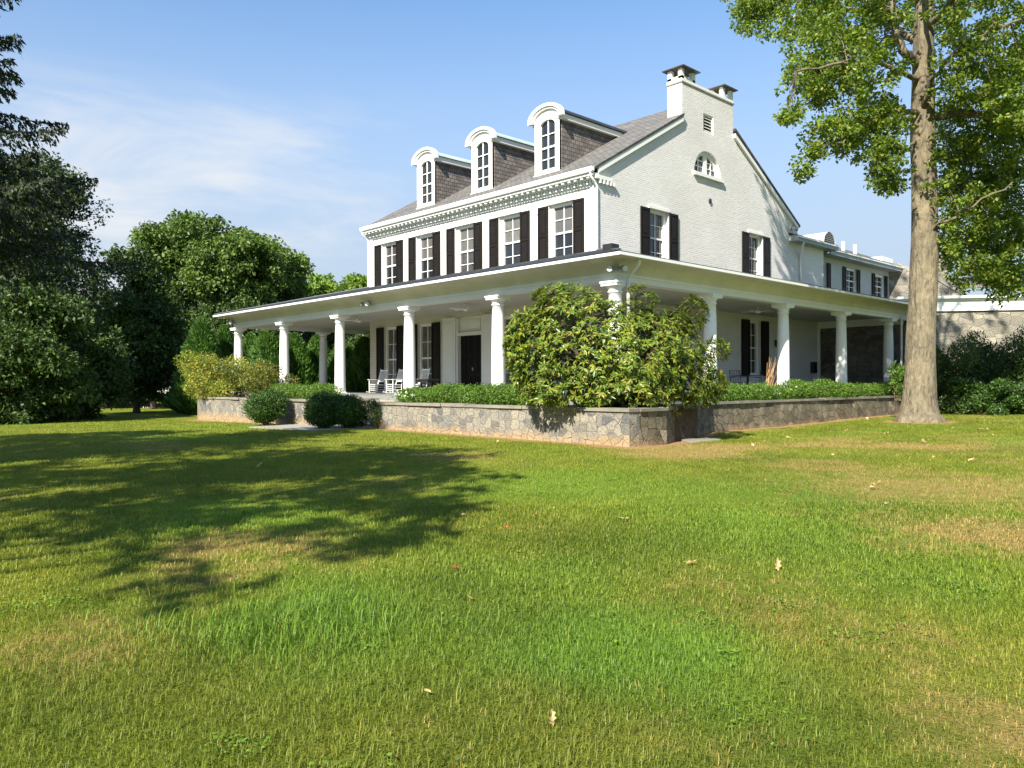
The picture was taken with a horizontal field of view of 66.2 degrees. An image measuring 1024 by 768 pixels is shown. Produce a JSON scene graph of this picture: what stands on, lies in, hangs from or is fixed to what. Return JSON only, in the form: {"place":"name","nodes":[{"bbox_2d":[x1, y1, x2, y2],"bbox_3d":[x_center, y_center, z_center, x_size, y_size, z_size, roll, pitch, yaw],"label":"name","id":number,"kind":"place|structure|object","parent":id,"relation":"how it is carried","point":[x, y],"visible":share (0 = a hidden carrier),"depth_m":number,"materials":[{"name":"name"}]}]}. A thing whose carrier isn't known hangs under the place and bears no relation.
{"place":"outdoors","nodes":[
{"label":"outdoors","id":0,"kind":"place"},
{"bbox_2d":[0,402,1023,767],"bbox_3d":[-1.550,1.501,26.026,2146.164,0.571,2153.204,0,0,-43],"label":"lawn","id":1,"kind":"structure","parent":0,"point":[936,490],"depth_m":5.73,"materials":[{"name":"green plant"}]},
{"bbox_2d":[0,274,105,424],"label":"deciduous tree","id":2,"kind":"object","parent":1,"relation":"on","point":[45,378],"visible":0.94,"depth_m":33.10,"materials":[{"name":"green plant"}]},
{"bbox_2d":[0,147,122,369],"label":"deciduous tree","id":3,"kind":"object","parent":1,"relation":"on","point":[47,168],"visible":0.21,"depth_m":39.23,"materials":[{"name":"green plant"}]},
{"bbox_2d":[0,0,144,309],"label":"spruce tree","id":4,"kind":"object","parent":1,"relation":"on","point":[15,251],"visible":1,"depth_m":15.07,"materials":[{"name":"green plant"}]},
{"bbox_2d":[44,293,137,419],"bbox_3d":[-21.199,-0.840,37.810,5.795,7.096,5.619,0,0,-43],"label":"deciduous tree","id":5,"kind":"object","parent":1,"relation":"on","point":[101,347],"visible":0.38,"depth_m":37.63,"materials":[{"name":"green plant"}]},
{"bbox_2d":[90,243,190,412],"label":"deciduous tree","id":6,"kind":"object","parent":1,"relation":"on","point":[143,315],"visible":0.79,"depth_m":47.18,"materials":[{"name":"green plant"}]},
{"bbox_2d":[156,391,167,404],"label":"undergrowth bush","id":7,"kind":"object","parent":1,"relation":"on","point":[161,399],"visible":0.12,"depth_m":62.79,"materials":[{"name":"green plant"}]},
{"bbox_2d":[148,301,196,408],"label":"deciduous tree","id":8,"kind":"object","parent":1,"relation":"on","point":[153,405],"visible":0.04,"depth_m":55.99,"materials":[{"name":"green plant"}]},
{"bbox_2d":[162,368,190,412],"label":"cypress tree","id":9,"kind":"object","parent":1,"relation":"on","point":[168,405],"visible":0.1,"depth_m":46.43,"materials":[{"name":"green plant"}]},
{"bbox_2d":[169,316,225,414],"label":"cypress tree","id":10,"kind":"object","parent":1,"relation":"on","point":[200,337],"visible":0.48,"depth_m":43.42,"materials":[{"name":"green plant"}]},
{"bbox_2d":[123,208,301,311],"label":"maple tree","id":11,"kind":"object","parent":1,"relation":"on","point":[210,261],"visible":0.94,"depth_m":58.49,"materials":[{"name":"green plant"}]},
{"bbox_2d":[209,324,244,366],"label":"cypress tree","id":12,"kind":"object","parent":1,"relation":"on","point":[224,336],"visible":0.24,"depth_m":45.61,"materials":[{"name":"green plant"}]},
{"bbox_2d":[174,293,292,358],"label":"deciduous tree","id":13,"kind":"object","parent":1,"relation":"on","point":[209,311],"visible":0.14,"depth_m":56.22,"materials":[{"name":"green plant"}]},
{"bbox_2d":[179,293,302,331],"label":"deciduous tree","id":14,"kind":"object","parent":1,"relation":"on","point":[192,310],"depth_m":75.71,"materials":[{"name":"green plant"}]},
{"bbox_2d":[242,332,256,361],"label":"cypress tree","id":15,"kind":"object","parent":1,"relation":"on","point":[247,341],"visible":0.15,"depth_m":49.62,"materials":[{"name":"green plant"}]},
{"bbox_2d":[239,388,290,424],"bbox_3d":[-8.857,0.841,28.110,1.781,1.409,1.803,0,0,-43],"label":"clipped shrub","id":16,"kind":"object","parent":1,"relation":"on","point":[266,407],"visible":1,"depth_m":27.80,"materials":[{"name":"green plant"}]},
{"bbox_2d":[243,329,296,392],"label":"cypress tree","id":17,"kind":"object","parent":1,"relation":"on","point":[266,346],"visible":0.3,"depth_m":44.43,"materials":[{"name":"green plant"}]},
{"bbox_2d":[251,242,321,304],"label":"deciduous tree","id":18,"kind":"object","parent":1,"relation":"on","point":[302,265],"visible":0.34,"depth_m":64.73,"materials":[{"name":"green plant"}]},
{"bbox_2d":[197,395,378,423],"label":"stone retaining wall","id":19,"kind":"structure","parent":1,"relation":"on","point":[227,409],"depth_m":32.35,"materials":[{"name":"grey stone"}]},
{"bbox_2d":[289,332,318,385],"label":"cypress tree","id":20,"kind":"object","parent":1,"relation":"on","point":[300,359],"visible":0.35,"depth_m":46.38,"materials":[{"name":"green plant"}]},
{"bbox_2d":[250,424,372,430],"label":"walkway","id":21,"kind":"structure","parent":1,"relation":"on","point":[305,427],"depth_m":25.34,"materials":[{"name":"grey stone"}]},
{"bbox_2d":[288,331,334,350],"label":"deciduous tree","id":22,"kind":"object","parent":1,"relation":"on","point":[306,336],"visible":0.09,"depth_m":67.68,"materials":[{"name":"green plant"}]},
{"bbox_2d":[302,334,329,380],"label":"cypress tree","id":23,"kind":"object","parent":1,"relation":"on","point":[313,345],"visible":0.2,"depth_m":48.47,"materials":[{"name":"green plant"}]},
{"bbox_2d":[302,389,341,427],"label":"clipped shrub","id":24,"kind":"object","parent":1,"relation":"on","point":[318,413],"visible":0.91,"depth_m":24.53,"materials":[{"name":"green plant"}]},
{"bbox_2d":[303,272,345,295],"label":"deciduous tree","id":25,"kind":"object","parent":1,"relation":"on","point":[323,283],"visible":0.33,"depth_m":93.46,"materials":[{"name":"green plant"}]},
{"bbox_2d":[315,340,352,385],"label":"cypress tree","id":26,"kind":"object","parent":1,"relation":"on","point":[331,367],"visible":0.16,"depth_m":46.27,"materials":[{"name":"green plant"}]},
{"bbox_2d":[329,393,368,427],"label":"clipped shrub","id":27,"kind":"object","parent":1,"relation":"on","point":[350,412],"visible":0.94,"depth_m":24.58,"materials":[{"name":"green plant"}]},
{"bbox_2d":[330,333,369,349],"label":"deciduous tree","id":28,"kind":"object","parent":1,"relation":"on","point":[351,339],"visible":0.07,"depth_m":65.36,"materials":[{"name":"green plant"}]},
{"bbox_2d":[338,272,366,289],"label":"deciduous tree","id":29,"kind":"object","parent":1,"relation":"on","point":[352,281],"visible":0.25,"depth_m":97.82,"materials":[{"name":"green plant"}]},
{"bbox_2d":[345,335,369,391],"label":"cypress tree","id":30,"kind":"object","parent":1,"relation":"on","point":[357,371],"visible":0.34,"depth_m":44.20,"materials":[{"name":"green plant"}]},
{"bbox_2d":[365,399,382,428],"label":"shrub","id":31,"kind":"object","parent":1,"relation":"on","point":[373,409],"visible":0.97,"depth_m":24.48,"materials":[{"name":"green plant"}]},
{"bbox_2d":[361,399,397,426],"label":"entrance steps","id":32,"kind":"structure","parent":1,"relation":"on","point":[380,400],"depth_m":28.61,"materials":[{"name":"stone"}]},
{"bbox_2d":[549,709,555,725],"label":"fallen leaf","id":33,"kind":"object","parent":1,"relation":"on","point":[552,713],"visible":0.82,"depth_m":3.63,"materials":[{"name":"yellow plant"}]},
{"bbox_2d":[213,64,938,405],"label":"white house","id":34,"kind":"structure","parent":1,"relation":"on","point":[676,201],"depth_m":33.18,"materials":[{"name":"paint"}]},
{"bbox_2d":[345,316,371,322],"bbox_3d":[-6.969,-2.958,36.029,1.299,0.280,1.235,0,0,38],"label":"ceiling fan","id":35,"kind":"object","parent":34,"relation":"hanging from","point":[359,320],"visible":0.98,"depth_m":35.90,"materials":[{"name":"white paint"}]},
{"bbox_2d":[360,301,370,306],"bbox_3d":[-5.777,-3.179,31.094,0.318,0.240,0.593,0,0,-43],"label":"floodlight","id":36,"kind":"object","parent":34,"relation":"attached to","point":[367,303],"visible":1,"depth_m":31.11,"materials":[{"name":"white metal"}]},
{"bbox_2d":[366,369,389,392],"bbox_3d":[-6.140,-0.133,36.048,0.670,1.134,0.950,0,0,41],"label":"rocking chair","id":37,"kind":"object","parent":34,"relation":"on","point":[378,381],"visible":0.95,"depth_m":36.06,"materials":[{"name":"paint"}]},
{"bbox_2d":[380,238,396,284],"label":"window","id":38,"kind":"structure","parent":34,"relation":"in","point":[389,250],"depth_m":38.37,"materials":[{"name":"white wood"}]},
{"bbox_2d":[385,327,396,391],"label":"window","id":39,"kind":"structure","parent":34,"relation":"in","point":[390,331],"depth_m":38.33,"materials":[{"name":"white wood"}]},
{"bbox_2d":[383,369,402,393],"bbox_3d":[-5.207,-0.136,35.062,0.950,1.134,0.670,0,0,-40],"label":"rocking chair","id":40,"kind":"object","parent":34,"relation":"on","point":[400,371],"visible":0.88,"depth_m":35.06,"materials":[{"name":"paint"}]},
{"bbox_2d":[416,368,429,388],"bbox_3d":[-3.973,-0.138,33.827,0.670,1.134,0.950,0,0,44],"label":"rocking chair","id":41,"kind":"object","parent":34,"relation":"on","point":[425,376],"visible":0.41,"depth_m":33.98,"materials":[{"name":"paint"}]},
{"bbox_2d":[415,229,433,278],"bbox_3d":[-3.943,-5.735,36.079,0.330,2.510,1.420,0,0,-43],"label":"window","id":42,"kind":"structure","parent":34,"relation":"in","point":[425,241],"depth_m":36.31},
{"bbox_2d":[420,323,430,387],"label":"window","id":43,"kind":"structure","parent":34,"relation":"in","point":[425,329],"depth_m":36.32,"materials":[{"name":"white wood"}]},
{"bbox_2d":[416,379,438,387],"bbox_3d":[-3.647,0.110,32.756,0.600,0.640,1.240,0,0,-43],"label":"side table","id":44,"kind":"object","parent":34,"relation":"on","point":[426,380],"visible":0.45,"depth_m":32.39,"materials":[{"name":"metal"}]},
{"bbox_2d":[454,220,474,272],"bbox_3d":[-1.986,-5.739,34.007,0.330,2.510,1.420,0,0,-43],"label":"window","id":45,"kind":"structure","parent":34,"relation":"in","point":[464,233],"depth_m":34.22,"materials":[{"name":"white wood"}]},
{"bbox_2d":[450,304,482,310],"bbox_3d":[-1.778,-2.970,30.530,1.299,0.280,1.235,0,0,28],"label":"ceiling fan","id":46,"kind":"object","parent":34,"relation":"hanging from","point":[464,309],"visible":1,"depth_m":30.42,"materials":[{"name":"white paint"}]},
{"bbox_2d":[461,335,480,387],"bbox_3d":[-1.706,-0.850,33.834,0.130,2.490,1.560,0,0,-43],"label":"front door","id":47,"kind":"structure","parent":34,"relation":"in","point":[470,345],"depth_m":33.89,"materials":[{"name":"black paint"}]},
{"bbox_2d":[497,209,520,265],"bbox_3d":[-0.029,-5.744,31.935,0.330,2.510,1.420,0,0,-43],"label":"window","id":48,"kind":"structure","parent":34,"relation":"in","point":[510,225],"depth_m":32.10,"materials":[{"name":"white wood"}]},
{"bbox_2d":[504,315,518,384],"bbox_3d":[0.055,-1.239,32.005,0.140,3.080,1.100,0,0,-43],"label":"window","id":49,"kind":"structure","parent":34,"relation":"in","point":[506,318],"depth_m":32.28,"materials":[{"name":"white wood"}]},
{"bbox_2d":[547,196,574,256],"bbox_3d":[1.928,-5.748,29.863,0.330,2.510,1.420,0,0,-43],"label":"window","id":50,"kind":"structure","parent":34,"relation":"in","point":[561,214],"depth_m":30.02,"materials":[{"name":"white wood"}]},
{"bbox_2d":[553,310,570,393],"bbox_3d":[1.943,-1.198,29.867,0.330,3.170,1.220,0,0,-43],"label":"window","id":51,"kind":"structure","parent":34,"relation":"in","point":[561,361],"depth_m":29.93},
{"bbox_2d":[606,264,627,271],"bbox_3d":[2.930,-3.238,21.942,0.592,0.240,0.318,0,0,2],"label":"floodlight","id":52,"kind":"object","parent":34,"relation":"attached to","point":[610,268],"visible":1,"depth_m":21.86,"materials":[{"name":"white metal"}]},
{"bbox_2d":[648,204,669,257],"bbox_3d":[5.745,-5.747,31.115,1.420,2.480,0.360,0,0,-43],"label":"window","id":53,"kind":"structure","parent":34,"relation":"in","point":[657,219],"depth_m":31.34,"materials":[{"name":"white wood"}]},
{"bbox_2d":[651,307,668,350],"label":"window","id":54,"kind":"structure","parent":34,"relation":"in","point":[659,309],"depth_m":31.16,"materials":[{"name":"white wood"}]},
{"bbox_2d":[693,152,723,182],"bbox_3d":[8.291,-9.308,33.486,2.220,1.160,0.360,0,0,-43],"label":"half round window","id":55,"kind":"structure","parent":34,"relation":"in","point":[705,167],"depth_m":33.48,"materials":[{"name":"white wood"}]},
{"bbox_2d":[729,370,746,384],"bbox_3d":[8.743,-0.071,30.359,0.554,0.932,0.528,0,0,-43],"label":"patio chair","id":56,"kind":"object","parent":34,"relation":"on","point":[735,377],"visible":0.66,"depth_m":30.22,"materials":[{"name":"metal"}]},
{"bbox_2d":[735,375,763,393],"bbox_3d":[9.437,0.025,31.427,1.240,0.730,1.240,0,0,-43],"label":"patio table","id":57,"kind":"object","parent":34,"relation":"on","point":[747,379],"visible":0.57,"depth_m":31.12,"materials":[{"name":"metal"}]},
{"bbox_2d":[748,317,762,376],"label":"window","id":58,"kind":"structure","parent":34,"relation":"in","point":[753,324],"depth_m":36.41,"materials":[{"name":"white wood"}]},
{"bbox_2d":[748,230,763,274],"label":"window","id":59,"kind":"structure","parent":34,"relation":"in","point":[754,241],"depth_m":36.51,"materials":[{"name":"white wood"}]},
{"bbox_2d":[741,307,771,313],"bbox_3d":[10.015,-3.010,32.015,1.299,0.280,1.235,0,0,9],"label":"ceiling fan","id":60,"kind":"object","parent":34,"relation":"hanging from","point":[757,311],"visible":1,"depth_m":31.96,"materials":[{"name":"white paint"}]},
{"bbox_2d":[754,371,770,383],"bbox_3d":[10.257,-0.078,32.069,0.528,0.932,0.555,0,0,41],"label":"patio chair","id":61,"kind":"object","parent":34,"relation":"on","point":[763,377],"visible":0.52,"depth_m":32.24,"materials":[{"name":"metal"}]},
{"bbox_2d":[790,226,797,230],"bbox_3d":[13.757,-7.591,38.323,0.593,0.240,0.318,0,0,-43],"label":"floodlight","id":62,"kind":"object","parent":34,"relation":"attached to","point":[793,228],"visible":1,"depth_m":38.32,"materials":[{"name":"grey metal"}]},
{"bbox_2d":[810,362,816,372],"bbox_3d":[15.337,-0.838,39.886,0.400,0.560,0.195,0,0,-43],"label":"utility box","id":63,"kind":"object","parent":34,"relation":"attached to","point":[813,367],"visible":1,"depth_m":39.77,"materials":[{"name":"metal"}]},
{"bbox_2d":[846,268,854,291],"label":"window","id":64,"kind":"structure","parent":34,"relation":"in","point":[850,272],"depth_m":44.85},
{"bbox_2d":[875,274,882,296],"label":"window","id":65,"kind":"structure","parent":34,"relation":"in","point":[878,279],"depth_m":47.56,"materials":[{"name":"white wood"}]},
{"bbox_2d":[559,405,697,441],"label":"stone wall","id":66,"kind":"structure","parent":1,"relation":"on","point":[686,425],"depth_m":19.44,"materials":[{"name":"grey stone"}]},
{"bbox_2d":[173,349,250,398],"bbox_3d":[-13.489,-0.400,35.171,3.186,2.268,4.116,0,0,-5],"label":"flowering bush","id":67,"kind":"object","parent":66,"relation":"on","point":[211,387],"visible":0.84,"depth_m":34.39,"materials":[{"name":"green plant"}]},
{"bbox_2d":[213,357,300,396],"bbox_3d":[-11.346,-0.227,34.576,3.318,1.905,3.072,0,0,-43],"label":"flowering bush","id":68,"kind":"object","parent":66,"relation":"on","point":[240,379],"visible":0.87,"depth_m":34.07,"materials":[{"name":"green plant"}]},
{"bbox_2d":[268,382,344,398],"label":"hedge","id":69,"kind":"object","parent":66,"relation":"on","point":[299,391],"visible":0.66,"depth_m":30.19,"materials":[{"name":"green plant"}]},
{"bbox_2d":[385,390,416,402],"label":"white flowers","id":70,"kind":"object","parent":66,"relation":"on","point":[404,396],"visible":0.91,"depth_m":24.43,"materials":[{"name":"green plant"}]},
{"bbox_2d":[395,386,452,402],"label":"hedge","id":71,"kind":"object","parent":66,"relation":"on","point":[420,396],"visible":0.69,"depth_m":24.47,"materials":[{"name":"green plant"}]},
{"bbox_2d":[425,382,494,404],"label":"hedge","id":72,"kind":"object","parent":66,"relation":"on","point":[460,393],"visible":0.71,"depth_m":23.18,"materials":[{"name":"green plant"}]},
{"bbox_2d":[470,382,548,405],"bbox_3d":[0.047,0.308,21.709,1.262,0.787,3.019,0,0,-43],"label":"hedge","id":73,"kind":"object","parent":66,"relation":"on","point":[505,394],"visible":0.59,"depth_m":21.68,"materials":[{"name":"green plant"}]},
{"bbox_2d":[501,280,732,417],"bbox_3d":[2.565,-0.876,19.188,5.754,3.427,3.356,0,0,7],"label":"rhododendron bush","id":74,"kind":"object","parent":66,"relation":"on","point":[633,378],"visible":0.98,"depth_m":18.69,"materials":[{"name":"green plant"}]},
{"bbox_2d":[692,380,790,401],"bbox_3d":[7.424,0.272,25.225,5.136,0.804,1.129,0,0,-41],"label":"shrub","id":75,"kind":"object","parent":66,"relation":"on","point":[752,393],"visible":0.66,"depth_m":25.32,"materials":[{"name":"green plant"}]},
{"bbox_2d":[764,357,781,391],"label":"dry stalks","id":76,"kind":"object","parent":75,"relation":"on","point":[769,376],"visible":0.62,"depth_m":26.59,"materials":[{"name":"beige plant"}]},
{"bbox_2d":[777,378,851,398],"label":"shrub","id":77,"kind":"object","parent":66,"relation":"on","point":[829,388],"visible":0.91,"depth_m":28.48,"materials":[{"name":"green plant"}]},
{"bbox_2d":[838,381,901,396],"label":"shrub","id":78,"kind":"object","parent":66,"relation":"on","point":[868,389],"visible":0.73,"depth_m":31.46,"materials":[{"name":"green plant"}]},
{"bbox_2d":[887,360,904,400],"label":"shrub","id":79,"kind":"object","parent":66,"relation":"on","point":[896,386],"visible":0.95,"depth_m":29.49,"materials":[{"name":"green plant"}]},
{"bbox_2d":[375,395,901,446],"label":"stone retaining wall","id":80,"kind":"structure","parent":1,"relation":"on","point":[635,427],"depth_m":21.52,"materials":[{"name":"grey stone"}]},
{"bbox_2d":[682,437,720,442],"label":"stone slab","id":81,"kind":"structure","parent":1,"relation":"on","point":[698,439],"depth_m":19.37,"materials":[{"name":"grey stone"}]},
{"bbox_2d":[775,558,781,569],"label":"fallen leaf","id":82,"kind":"object","parent":1,"relation":"on","point":[778,564],"visible":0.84,"depth_m":6.35,"materials":[{"name":"yellow plant"}]},
{"bbox_2d":[719,0,1023,422],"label":"oak tree","id":83,"kind":"object","parent":1,"relation":"on","point":[992,188],"visible":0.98,"depth_m":26.62,"materials":[{"name":"green plant"}]},
{"bbox_2d":[868,481,880,489],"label":"fallen leaf","id":84,"kind":"object","parent":1,"relation":"on","point":[872,485],"visible":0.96,"depth_m":10.52,"materials":[{"name":"yellow plant"}]},
{"bbox_2d":[936,344,948,411],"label":"shrub","id":85,"kind":"object","parent":1,"relation":"on","point":[942,410],"visible":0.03,"depth_m":34.93,"materials":[{"name":"green plant"}]},
{"bbox_2d":[889,256,1023,371],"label":"stone building","id":86,"kind":"structure","parent":1,"relation":"on","point":[959,314],"depth_m":44.73,"materials":[{"name":"concrete"}]},
{"bbox_2d":[936,333,1009,414],"bbox_3d":[18.534,-0.381,33.058,3.170,3.373,3.654,0,0,-30],"label":"shrub","id":87,"kind":"object","parent":1,"relation":"on","point":[965,363],"visible":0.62,"depth_m":32.28,"materials":[{"name":"green plant"}]},
{"bbox_2d":[945,376,1014,415],"bbox_3d":[18.951,0.469,31.779,2.207,1.672,2.478,0,0,-43],"label":"shrub","id":88,"kind":"object","parent":1,"relation":"on","point":[970,388],"visible":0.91,"depth_m":31.44,"materials":[{"name":"green plant"}]},
{"bbox_2d":[939,329,1023,409],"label":"shrub","id":89,"kind":"object","parent":1,"relation":"on","point":[1013,372],"visible":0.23,"depth_m":32.66,"materials":[{"name":"green plant"}]},
{"bbox_2d":[970,325,1023,411],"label":"shrub","id":90,"kind":"object","parent":1,"relation":"on","point":[1018,354],"visible":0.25,"depth_m":32.69,"materials":[{"name":"green plant"}]},
{"bbox_2d":[973,383,1023,414],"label":"shrub","id":91,"kind":"object","parent":1,"relation":"on","point":[1015,404],"visible":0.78,"depth_m":31.17,"materials":[{"name":"green plant"}]},
{"bbox_2d":[0,0,1023,376],"label":"sky","id":92,"kind":"structure","parent":0,"point":[303,123],"materials":[{"name":"blue"}]}
]}

